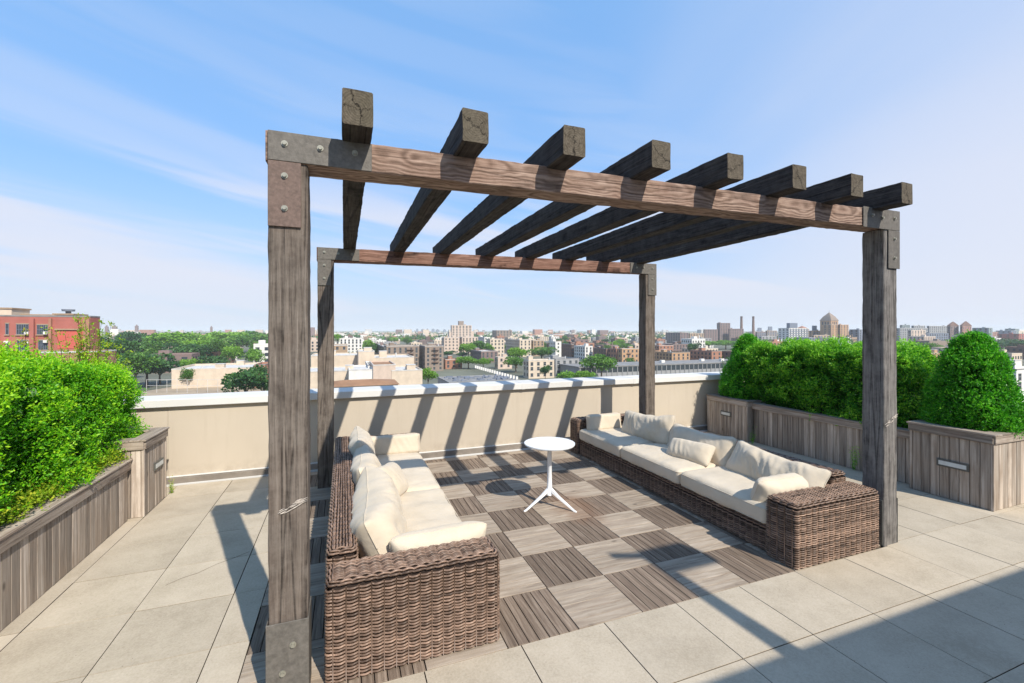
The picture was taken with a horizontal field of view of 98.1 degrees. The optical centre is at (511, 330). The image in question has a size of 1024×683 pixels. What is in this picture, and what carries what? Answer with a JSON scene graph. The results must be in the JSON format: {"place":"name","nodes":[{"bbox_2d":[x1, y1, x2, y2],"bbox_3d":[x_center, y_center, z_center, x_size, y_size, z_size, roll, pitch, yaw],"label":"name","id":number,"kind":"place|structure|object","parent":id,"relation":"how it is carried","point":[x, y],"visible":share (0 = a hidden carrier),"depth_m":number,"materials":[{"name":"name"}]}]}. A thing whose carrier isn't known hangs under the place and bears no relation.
{"place":"outdoors","nodes":[
{"label":"outdoors","id":0,"kind":"place"},
{"bbox_2d":[0,307,99,356],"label":"school building","id":1,"kind":"structure","parent":0,"point":[14,322],"depth_m":94.44,"materials":[{"name":"red brick"}]},
{"bbox_2d":[15,323,28,335],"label":"window","id":2,"kind":"structure","parent":1,"relation":"in","point":[19,326],"depth_m":92.94,"materials":[{"name":"grey glass"}]},
{"bbox_2d":[39,349,116,365],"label":"wing","id":3,"kind":"structure","parent":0,"point":[101,354],"depth_m":84.70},
{"bbox_2d":[151,350,199,373],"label":"row house","id":4,"kind":"structure","parent":0,"point":[180,356],"depth_m":275.55,"materials":[{"name":"brick"}]},
{"bbox_2d":[141,387,265,395],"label":"yard","id":5,"kind":"structure","parent":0,"point":[171,391],"depth_m":175.42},
{"bbox_2d":[146,379,224,392],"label":"chain link fence","id":6,"kind":"object","parent":5,"relation":"on","point":[197,385],"visible":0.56,"depth_m":171.96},
{"bbox_2d":[253,340,267,362],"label":"row house","id":7,"kind":"structure","parent":0,"point":[262,345],"depth_m":343.56,"materials":[{"name":"white concrete"}]},
{"bbox_2d":[334,379,398,387],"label":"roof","id":8,"kind":"structure","parent":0,"point":[362,383],"depth_m":114.77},
{"bbox_2d":[0,431,1023,682],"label":"paving","id":9,"kind":"structure","parent":0,"point":[172,587],"depth_m":3.08,"materials":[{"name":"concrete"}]},
{"bbox_2d":[0,458,132,631],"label":"planter trough","id":10,"kind":"object","parent":9,"relation":"on","point":[45,549],"visible":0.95,"depth_m":3.51,"materials":[{"name":"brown wood"}]},
{"bbox_2d":[0,444,131,525],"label":"ground cover","id":11,"kind":"object","parent":10,"relation":"on","point":[24,498],"visible":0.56,"depth_m":3.51,"materials":[{"name":"green plant"}]},
{"bbox_2d":[0,336,152,522],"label":"hedge","id":12,"kind":"object","parent":10,"relation":"in","point":[49,411],"visible":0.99,"depth_m":3.71,"materials":[{"name":"green plant"}]},
{"bbox_2d":[55,427,169,518],"bbox_3d":[-4.649,1.581,4.834,1.318,0.833,0.688,0,0,-21],"label":"planter box","id":13,"kind":"object","parent":9,"relation":"on","point":[147,480],"visible":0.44,"depth_m":4.83,"materials":[{"name":"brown wood"}]},
{"bbox_2d":[41,313,132,433],"bbox_3d":[-4.792,0.527,4.949,0.571,1.450,0.796,0,0,19],"label":"wispy shrub","id":14,"kind":"object","parent":13,"relation":"on","point":[81,352],"visible":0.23,"depth_m":4.99,"materials":[{"name":"green plant"}]},
{"bbox_2d":[265,88,912,682],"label":"pergola","id":15,"kind":"object","parent":9,"relation":"on","point":[699,208],"visible":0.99,"depth_m":3.39,"materials":[{"name":"brown wood"}]},
{"bbox_2d":[706,393,782,441],"bbox_3d":[4.620,1.631,8.609,1.268,0.733,0.978,0,0,-21],"label":"planter box","id":16,"kind":"object","parent":9,"relation":"on","point":[731,417],"visible":0.61,"depth_m":8.29,"materials":[{"name":"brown wood"}]},
{"bbox_2d":[716,332,770,399],"bbox_3d":[4.545,0.730,8.568,1.097,1.422,1.084,0,0,-21],"label":"conical shrub","id":17,"kind":"object","parent":16,"relation":"on","point":[734,377],"visible":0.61,"depth_m":8.43,"materials":[{"name":"green plant"}]},
{"bbox_2d":[752,402,909,483],"bbox_3d":[5.229,1.649,7.027,1.048,0.698,2.488,0,0,-21],"label":"planter trough","id":18,"kind":"object","parent":9,"relation":"on","point":[821,436],"visible":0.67,"depth_m":6.90,"materials":[{"name":"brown wood"}]},
{"bbox_2d":[743,334,937,428],"bbox_3d":[5.161,0.772,7.165,1.266,1.465,2.884,0,0,-21],"label":"hedge","id":19,"kind":"object","parent":18,"relation":"in","point":[813,376],"visible":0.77,"depth_m":6.95,"materials":[{"name":"green plant"}]},
{"bbox_2d":[906,419,1023,510],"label":"planter box","id":20,"kind":"object","parent":9,"relation":"on","point":[981,469],"visible":0.81,"depth_m":5.12,"materials":[{"name":"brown wood"}]},
{"bbox_2d":[915,329,1023,438],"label":"conical shrub","id":21,"kind":"object","parent":20,"relation":"on","point":[971,384],"visible":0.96,"depth_m":5.28,"materials":[{"name":"green plant"}]},
{"bbox_2d":[0,0,1023,330],"label":"sky","id":22,"kind":"structure","parent":0,"point":[134,167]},
{"bbox_2d":[247,455,882,682],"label":"roof slab","id":23,"kind":"structure","parent":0,"point":[324,613],"depth_m":3.03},
{"bbox_2d":[111,372,743,486],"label":"parapet wall","id":24,"kind":"structure","parent":23,"relation":"on","point":[213,437],"depth_m":7.02,"materials":[{"name":"beige paint"}]},
{"bbox_2d":[238,449,873,682],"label":"deck","id":25,"kind":"structure","parent":23,"relation":"on","point":[616,546],"depth_m":4.02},
{"bbox_2d":[324,432,499,682],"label":"wicker sofa","id":26,"kind":"object","parent":25,"relation":"on","point":[392,608],"visible":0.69,"depth_m":2.73,"materials":[{"name":"wicker"}]},
{"bbox_2d":[348,426,374,458],"bbox_3d":[-1.792,1.431,5.308,0.291,0.460,1.026,-15,3,-20],"label":"back cushion","id":27,"kind":"object","parent":26,"relation":"on","point":[359,437],"visible":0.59,"depth_m":5.11,"materials":[{"name":"beige fabric"}]},
{"bbox_2d":[350,444,380,489],"bbox_3d":[-1.469,1.442,4.488,0.306,0.437,1.120,-19,5,-18],"label":"back cushion","id":28,"kind":"object","parent":26,"relation":"on","point":[364,456],"visible":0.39,"depth_m":4.44,"materials":[{"name":"beige fabric"}]},
{"bbox_2d":[350,466,406,557],"bbox_3d":[-1.064,1.456,3.512,0.402,0.474,1.214,-25,9,-15],"label":"back cushion","id":29,"kind":"object","parent":26,"relation":"on","point":[378,522],"visible":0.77,"depth_m":3.18,"materials":[{"name":"beige fabric"}]},
{"bbox_2d":[377,462,408,495],"bbox_3d":[-1.170,1.464,4.347,0.198,0.354,0.610,-34,-8,-6],"label":"pillow","id":30,"kind":"object","parent":26,"relation":"on","point":[393,470],"visible":0.56,"depth_m":4.26,"materials":[{"name":"beige fabric"}]},
{"bbox_2d":[371,433,419,454],"bbox_3d":[-1.584,1.495,5.805,0.763,0.267,0.190,0,-10,-21],"label":"pillow","id":31,"kind":"object","parent":26,"relation":"on","point":[397,443],"visible":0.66,"depth_m":5.75,"materials":[{"name":"beige fabric"}]},
{"bbox_2d":[389,521,486,552],"bbox_3d":[-0.504,1.496,3.088,0.689,0.259,0.230,0,14,-24],"label":"pillow","id":32,"kind":"object","parent":26,"relation":"on","point":[449,533],"visible":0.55,"depth_m":3.03,"materials":[{"name":"beige fabric"}]},
{"bbox_2d":[524,437,576,512],"bbox_3d":[0.402,1.639,5.067,0.622,0.722,0.601,0,0,-21],"label":"side table","id":33,"kind":"object","parent":25,"relation":"on","point":[549,445],"visible":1,"depth_m":5.03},
{"bbox_2d":[570,413,878,568],"bbox_3d":[2.166,1.682,5.747,1.113,0.622,4.008,0,0,-21],"label":"wicker sofa","id":34,"kind":"object","parent":25,"relation":"on","point":[835,517],"visible":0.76,"depth_m":4.22,"materials":[{"name":"wicker"}]},
{"bbox_2d":[586,412,620,429],"bbox_3d":[1.484,1.476,7.191,0.628,0.269,0.189,0,-8,-21],"label":"pillow","id":35,"kind":"object","parent":34,"relation":"on","point":[602,421],"visible":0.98,"depth_m":7.10,"materials":[{"name":"beige fabric"}]},
{"bbox_2d":[621,410,675,443],"bbox_3d":[1.993,1.429,6.578,0.281,0.442,1.024,22,-14,-23],"label":"back cushion","id":36,"kind":"object","parent":34,"relation":"on","point":[654,428],"visible":0.88,"depth_m":6.38,"materials":[{"name":"beige fabric"}]},
{"bbox_2d":[666,438,715,466],"bbox_3d":[2.195,1.498,5.490,0.215,0.295,0.629,44,-22,-22],"label":"pillow","id":37,"kind":"object","parent":34,"relation":"on","point":[700,453],"visible":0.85,"depth_m":5.37,"materials":[{"name":"beige fabric"}]},
{"bbox_2d":[667,423,736,465],"bbox_3d":[2.380,1.462,5.688,0.266,0.416,1.075,25,-10,-19],"label":"back cushion","id":38,"kind":"object","parent":34,"relation":"on","point":[724,446],"visible":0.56,"depth_m":5.41,"materials":[{"name":"beige fabric"}]},
{"bbox_2d":[725,440,830,487],"bbox_3d":[2.729,1.475,4.655,0.330,0.426,1.115,31,-8,-16],"label":"back cushion","id":39,"kind":"object","parent":34,"relation":"on","point":[749,460],"visible":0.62,"depth_m":4.61,"materials":[{"name":"beige fabric"}]},
{"bbox_2d":[750,473,808,501],"bbox_3d":[2.618,1.509,4.250,0.764,0.272,0.248,0,22,-18],"label":"pillow","id":40,"kind":"object","parent":34,"relation":"on","point":[763,488],"visible":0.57,"depth_m":4.13,"materials":[{"name":"beige fabric"}]},
{"bbox_2d":[126,331,1023,411],"bbox_3d":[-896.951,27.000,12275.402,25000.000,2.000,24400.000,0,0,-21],"label":"ground","id":41,"kind":"structure","parent":0,"point":[463,371],"depth_m":275.75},
{"bbox_2d":[100,337,143,358],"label":"tree","id":42,"kind":"object","parent":41,"relation":"on","point":[128,345],"visible":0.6,"depth_m":228.50,"materials":[{"name":"green plant"}]},
{"bbox_2d":[112,331,148,342],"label":"tree","id":43,"kind":"object","parent":41,"relation":"on","point":[129,335],"visible":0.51,"depth_m":409.94,"materials":[{"name":"green plant"}]},
{"bbox_2d":[116,351,160,387],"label":"tree","id":44,"kind":"object","parent":41,"relation":"on","point":[136,360],"visible":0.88,"depth_m":193.72,"materials":[{"name":"green plant"}]},
{"bbox_2d":[116,352,179,386],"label":"tree","id":45,"kind":"object","parent":41,"relation":"on","point":[163,363],"visible":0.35,"depth_m":207.95,"materials":[{"name":"green plant"}]},
{"bbox_2d":[130,341,166,353],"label":"tree","id":46,"kind":"object","parent":41,"relation":"on","point":[153,347],"visible":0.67,"depth_m":297.12,"materials":[{"name":"green plant"}]},
{"bbox_2d":[135,330,196,346],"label":"tree","id":47,"kind":"object","parent":41,"relation":"on","point":[177,337],"visible":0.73,"depth_m":376.52,"materials":[{"name":"green plant"}]},
{"bbox_2d":[161,342,216,357],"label":"tree","id":48,"kind":"object","parent":41,"relation":"on","point":[189,348],"visible":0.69,"depth_m":298.63,"materials":[{"name":"green plant"}]},
{"bbox_2d":[196,355,230,363],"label":"tree","id":49,"kind":"object","parent":41,"relation":"on","point":[211,359],"visible":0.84,"depth_m":244.65,"materials":[{"name":"green plant"}]},
{"bbox_2d":[171,360,259,388],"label":"garage block","id":50,"kind":"structure","parent":41,"relation":"on","point":[213,371],"depth_m":189.04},
{"bbox_2d":[208,338,229,354],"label":"tree","id":51,"kind":"object","parent":41,"relation":"on","point":[219,344],"visible":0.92,"depth_m":298.24,"materials":[{"name":"green plant"}]},
{"bbox_2d":[191,330,252,341],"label":"tree","id":52,"kind":"object","parent":41,"relation":"on","point":[216,335],"visible":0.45,"depth_m":478.46,"materials":[{"name":"green plant"}]},
{"bbox_2d":[220,344,244,362],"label":"tree","id":53,"kind":"object","parent":41,"relation":"on","point":[232,352],"visible":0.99,"depth_m":286.24,"materials":[{"name":"green plant"}]},
{"bbox_2d":[222,334,258,347],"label":"tree","id":54,"kind":"object","parent":41,"relation":"on","point":[241,340],"visible":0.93,"depth_m":424.78,"materials":[{"name":"green plant"}]},
{"bbox_2d":[221,364,268,392],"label":"tree","id":55,"kind":"object","parent":41,"relation":"on","point":[243,378],"visible":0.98,"depth_m":144.81,"materials":[{"name":"green plant"}]},
{"bbox_2d":[225,330,267,345],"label":"tree","id":56,"kind":"object","parent":41,"relation":"on","point":[261,336],"visible":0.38,"depth_m":517.82,"materials":[{"name":"green plant"}]},
{"bbox_2d":[245,347,266,361],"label":"tree","id":57,"kind":"object","parent":41,"relation":"on","point":[255,355],"visible":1,"depth_m":278.06,"materials":[{"name":"green plant"}]},
{"bbox_2d":[248,377,268,390],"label":"tree","id":58,"kind":"object","parent":41,"relation":"on","point":[265,385],"visible":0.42,"depth_m":149.19,"materials":[{"name":"green plant"}]},
{"bbox_2d":[310,365,353,388],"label":"rendered block","id":59,"kind":"structure","parent":41,"relation":"on","point":[341,372],"depth_m":154.31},
{"bbox_2d":[311,350,356,366],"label":"rendered block","id":60,"kind":"structure","parent":41,"relation":"on","point":[344,359],"depth_m":194.73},
{"bbox_2d":[334,336,361,352],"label":"apartment block","id":61,"kind":"structure","parent":41,"relation":"on","point":[354,344],"depth_m":430.18,"materials":[{"name":"white concrete"}]},
{"bbox_2d":[348,365,372,379],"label":"rendered block","id":62,"kind":"structure","parent":41,"relation":"on","point":[356,372],"depth_m":149.64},
{"bbox_2d":[357,347,374,364],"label":"rendered block","id":63,"kind":"structure","parent":41,"relation":"on","point":[364,354],"depth_m":183.25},
{"bbox_2d":[370,361,395,378],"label":"rendered block","id":64,"kind":"structure","parent":41,"relation":"on","point":[382,369],"depth_m":151.54,"materials":[{"name":"paint"}]},
{"bbox_2d":[374,351,413,365],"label":"rendered block","id":65,"kind":"structure","parent":41,"relation":"on","point":[399,359],"depth_m":189.82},
{"bbox_2d":[384,342,418,366],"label":"apartment block","id":66,"kind":"structure","parent":41,"relation":"on","point":[392,348],"depth_m":289.66,"materials":[{"name":"beige brick"}]},
{"bbox_2d":[391,364,422,384],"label":"rendered block","id":67,"kind":"structure","parent":41,"relation":"on","point":[408,374],"depth_m":154.36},
{"bbox_2d":[421,367,438,381],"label":"tree","id":68,"kind":"object","parent":41,"relation":"on","point":[426,372],"visible":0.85,"depth_m":178.33,"materials":[{"name":"green plant"}]},
{"bbox_2d":[419,343,443,370],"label":"apartment block","id":69,"kind":"structure","parent":41,"relation":"on","point":[431,355],"depth_m":287.86,"materials":[{"name":"beige brick"}]},
{"bbox_2d":[442,336,458,353],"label":"apartment block","id":70,"kind":"structure","parent":41,"relation":"on","point":[450,343],"depth_m":503.32,"materials":[{"name":"beige brick"}]},
{"bbox_2d":[444,355,461,368],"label":"apartment block","id":71,"kind":"structure","parent":41,"relation":"on","point":[450,362],"depth_m":302.03,"materials":[{"name":"brick"}]},
{"bbox_2d":[448,321,473,343],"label":"tower block","id":72,"kind":"structure","parent":41,"relation":"on","point":[461,329],"depth_m":887.66,"materials":[{"name":"beige brick"}]},
{"bbox_2d":[455,355,480,368],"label":"tree","id":73,"kind":"object","parent":41,"relation":"on","point":[465,360],"visible":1,"depth_m":297.17,"materials":[{"name":"green plant"}]},
{"bbox_2d":[438,365,519,383],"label":"flat roof block","id":74,"kind":"structure","parent":41,"relation":"on","point":[500,376],"depth_m":150.85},
{"bbox_2d":[470,348,497,361],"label":"apartment block","id":75,"kind":"structure","parent":41,"relation":"on","point":[476,353],"depth_m":364.55,"materials":[{"name":"brick"}]},
{"bbox_2d":[486,337,503,355],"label":"apartment block","id":76,"kind":"structure","parent":41,"relation":"on","point":[497,345],"depth_m":433.30,"materials":[{"name":"beige concrete"}]},
{"bbox_2d":[492,330,511,338],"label":"tower block","id":77,"kind":"structure","parent":41,"relation":"on","point":[506,333],"depth_m":906.78,"materials":[{"name":"beige concrete"}]},
{"bbox_2d":[495,354,511,368],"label":"apartment block","id":78,"kind":"structure","parent":41,"relation":"on","point":[499,360],"depth_m":301.67,"materials":[{"name":"beige brick"}]},
{"bbox_2d":[502,356,523,372],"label":"tree","id":79,"kind":"object","parent":41,"relation":"on","point":[515,361],"visible":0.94,"depth_m":271.71,"materials":[{"name":"green plant"}]},
{"bbox_2d":[506,347,527,367],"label":"tree","id":80,"kind":"object","parent":41,"relation":"on","point":[516,351],"visible":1,"depth_m":305.73,"materials":[{"name":"green plant"}]},
{"bbox_2d":[506,338,530,356],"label":"apartment block","id":81,"kind":"structure","parent":41,"relation":"on","point":[521,343],"depth_m":444.12,"materials":[{"name":"beige brick"}]},
{"bbox_2d":[531,338,543,355],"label":"apartment block","id":82,"kind":"structure","parent":41,"relation":"on","point":[537,342],"depth_m":452.11,"materials":[{"name":"beige brick"}]},
{"bbox_2d":[523,356,553,378],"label":"apartment block","id":83,"kind":"structure","parent":41,"relation":"on","point":[532,366],"depth_m":242.69,"materials":[{"name":"beige concrete"}]},
{"bbox_2d":[526,347,558,358],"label":"tree","id":84,"kind":"object","parent":41,"relation":"on","point":[541,351],"visible":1,"depth_m":364.62,"materials":[{"name":"green plant"}]},
{"bbox_2d":[549,339,560,356],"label":"apartment block","id":85,"kind":"structure","parent":41,"relation":"on","point":[554,343],"depth_m":431.90,"materials":[{"name":"white concrete"}]},
{"bbox_2d":[544,355,578,375],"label":"apartment block","id":86,"kind":"structure","parent":41,"relation":"on","point":[558,360],"depth_m":257.50,"materials":[{"name":"grey concrete"}]},
{"bbox_2d":[100,330,1022,340],"bbox_3d":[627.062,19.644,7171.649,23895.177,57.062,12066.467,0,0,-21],"label":"distant woods","id":87,"kind":"object","parent":41,"relation":"on","point":[417,337],"visible":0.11,"depth_m":1427.56,"materials":[{"name":"green plant"}]},
{"bbox_2d":[101,327,1023,339],"bbox_3d":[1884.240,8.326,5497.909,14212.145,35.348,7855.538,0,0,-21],"label":"distant rooftops","id":88,"kind":"object","parent":41,"relation":"on","point":[535,332],"visible":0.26,"depth_m":1645.68,"materials":[{"name":"brick"}]},
{"bbox_2d":[561,341,573,356],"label":"apartment block","id":89,"kind":"structure","parent":41,"relation":"on","point":[567,350],"depth_m":407.20,"materials":[{"name":"brown brick"}]},
{"bbox_2d":[574,343,592,360],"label":"apartment block","id":90,"kind":"structure","parent":41,"relation":"on","point":[581,352],"depth_m":384.68,"materials":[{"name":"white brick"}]},
{"bbox_2d":[579,353,617,376],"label":"tree","id":91,"kind":"object","parent":41,"relation":"on","point":[601,362],"visible":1,"depth_m":223.33,"materials":[{"name":"green plant"}]},
{"bbox_2d":[618,346,638,361],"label":"apartment block","id":92,"kind":"structure","parent":41,"relation":"on","point":[628,352],"depth_m":347.98,"materials":[{"name":"orange brick"}]},
{"bbox_2d":[559,358,728,377],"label":"long school block","id":93,"kind":"structure","parent":41,"relation":"on","point":[672,367],"depth_m":255.98,"materials":[{"name":"white concrete"}]},
{"bbox_2d":[655,349,689,360],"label":"apartment block","id":94,"kind":"structure","parent":41,"relation":"on","point":[665,354],"depth_m":335.02,"materials":[{"name":"orange brick"}]},
{"bbox_2d":[666,332,688,342],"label":"tower block","id":95,"kind":"structure","parent":41,"relation":"on","point":[671,337],"depth_m":915.78,"materials":[{"name":"brick"}]},
{"bbox_2d":[690,347,721,359],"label":"apartment block","id":96,"kind":"structure","parent":41,"relation":"on","point":[702,353],"depth_m":338.39,"materials":[{"name":"brick"}]},
{"bbox_2d":[703,329,718,341],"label":"tower block","id":97,"kind":"structure","parent":41,"relation":"on","point":[712,334],"depth_m":986.89,"materials":[{"name":"brick"}]},
{"bbox_2d":[717,322,729,339],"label":"tower block","id":98,"kind":"structure","parent":41,"relation":"on","point":[722,328],"depth_m":993.97,"materials":[{"name":"brick"}]},
{"bbox_2d":[728,328,743,340],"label":"tower block","id":99,"kind":"structure","parent":41,"relation":"on","point":[733,333],"depth_m":985.04,"materials":[{"name":"brick"}]},
{"bbox_2d":[778,323,807,340],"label":"tower block","id":100,"kind":"structure","parent":41,"relation":"on","point":[793,330],"depth_m":788.95,"materials":[{"name":"grey concrete"}]},
{"bbox_2d":[823,324,837,337],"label":"tower block","id":101,"kind":"structure","parent":41,"relation":"on","point":[830,330],"depth_m":764.44,"materials":[{"name":"beige brick"}]},
{"bbox_2d":[849,328,862,341],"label":"tower block","id":102,"kind":"structure","parent":41,"relation":"on","point":[857,332],"depth_m":783.42,"materials":[{"name":"grey concrete"}]},
{"bbox_2d":[896,327,927,340],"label":"tower block","id":103,"kind":"structure","parent":41,"relation":"on","point":[902,333],"depth_m":824.88,"materials":[{"name":"grey concrete"}]},
{"bbox_2d":[909,339,948,345],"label":"apartment block","id":104,"kind":"structure","parent":41,"relation":"on","point":[940,342],"depth_m":428.59,"materials":[{"name":"beige concrete"}]},
{"bbox_2d":[947,322,958,337],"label":"tower block","id":105,"kind":"structure","parent":41,"relation":"on","point":[952,328],"depth_m":763.21,"materials":[{"name":"brick"}]},
{"bbox_2d":[997,332,1023,346],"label":"tower block","id":106,"kind":"structure","parent":41,"relation":"on","point":[1010,335],"depth_m":708.80,"materials":[{"name":"red brick"}]},
{"bbox_2d":[1005,345,1023,358],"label":"row house","id":107,"kind":"structure","parent":41,"relation":"on","point":[1019,349],"depth_m":404.90,"materials":[{"name":"grey brick"}]},
{"bbox_2d":[1012,360,1023,401],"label":"apartment block","id":108,"kind":"structure","parent":41,"relation":"on","point":[1019,368],"depth_m":119.10,"materials":[{"name":"white concrete"}]},
{"bbox_2d":[681,335,704,346],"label":"row house","id":109,"kind":"structure","parent":0,"point":[693,339],"depth_m":577.18,"materials":[{"name":"beige brick"}]},
{"bbox_2d":[820,313,838,334],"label":"crowned tower","id":110,"kind":"structure","parent":0,"point":[828,318],"depth_m":781.44,"materials":[{"name":"beige brick"}]},
{"bbox_2d":[927,325,946,332],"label":"tower block","id":111,"kind":"structure","parent":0,"point":[937,329],"depth_m":869.43,"materials":[{"name":"grey concrete"}]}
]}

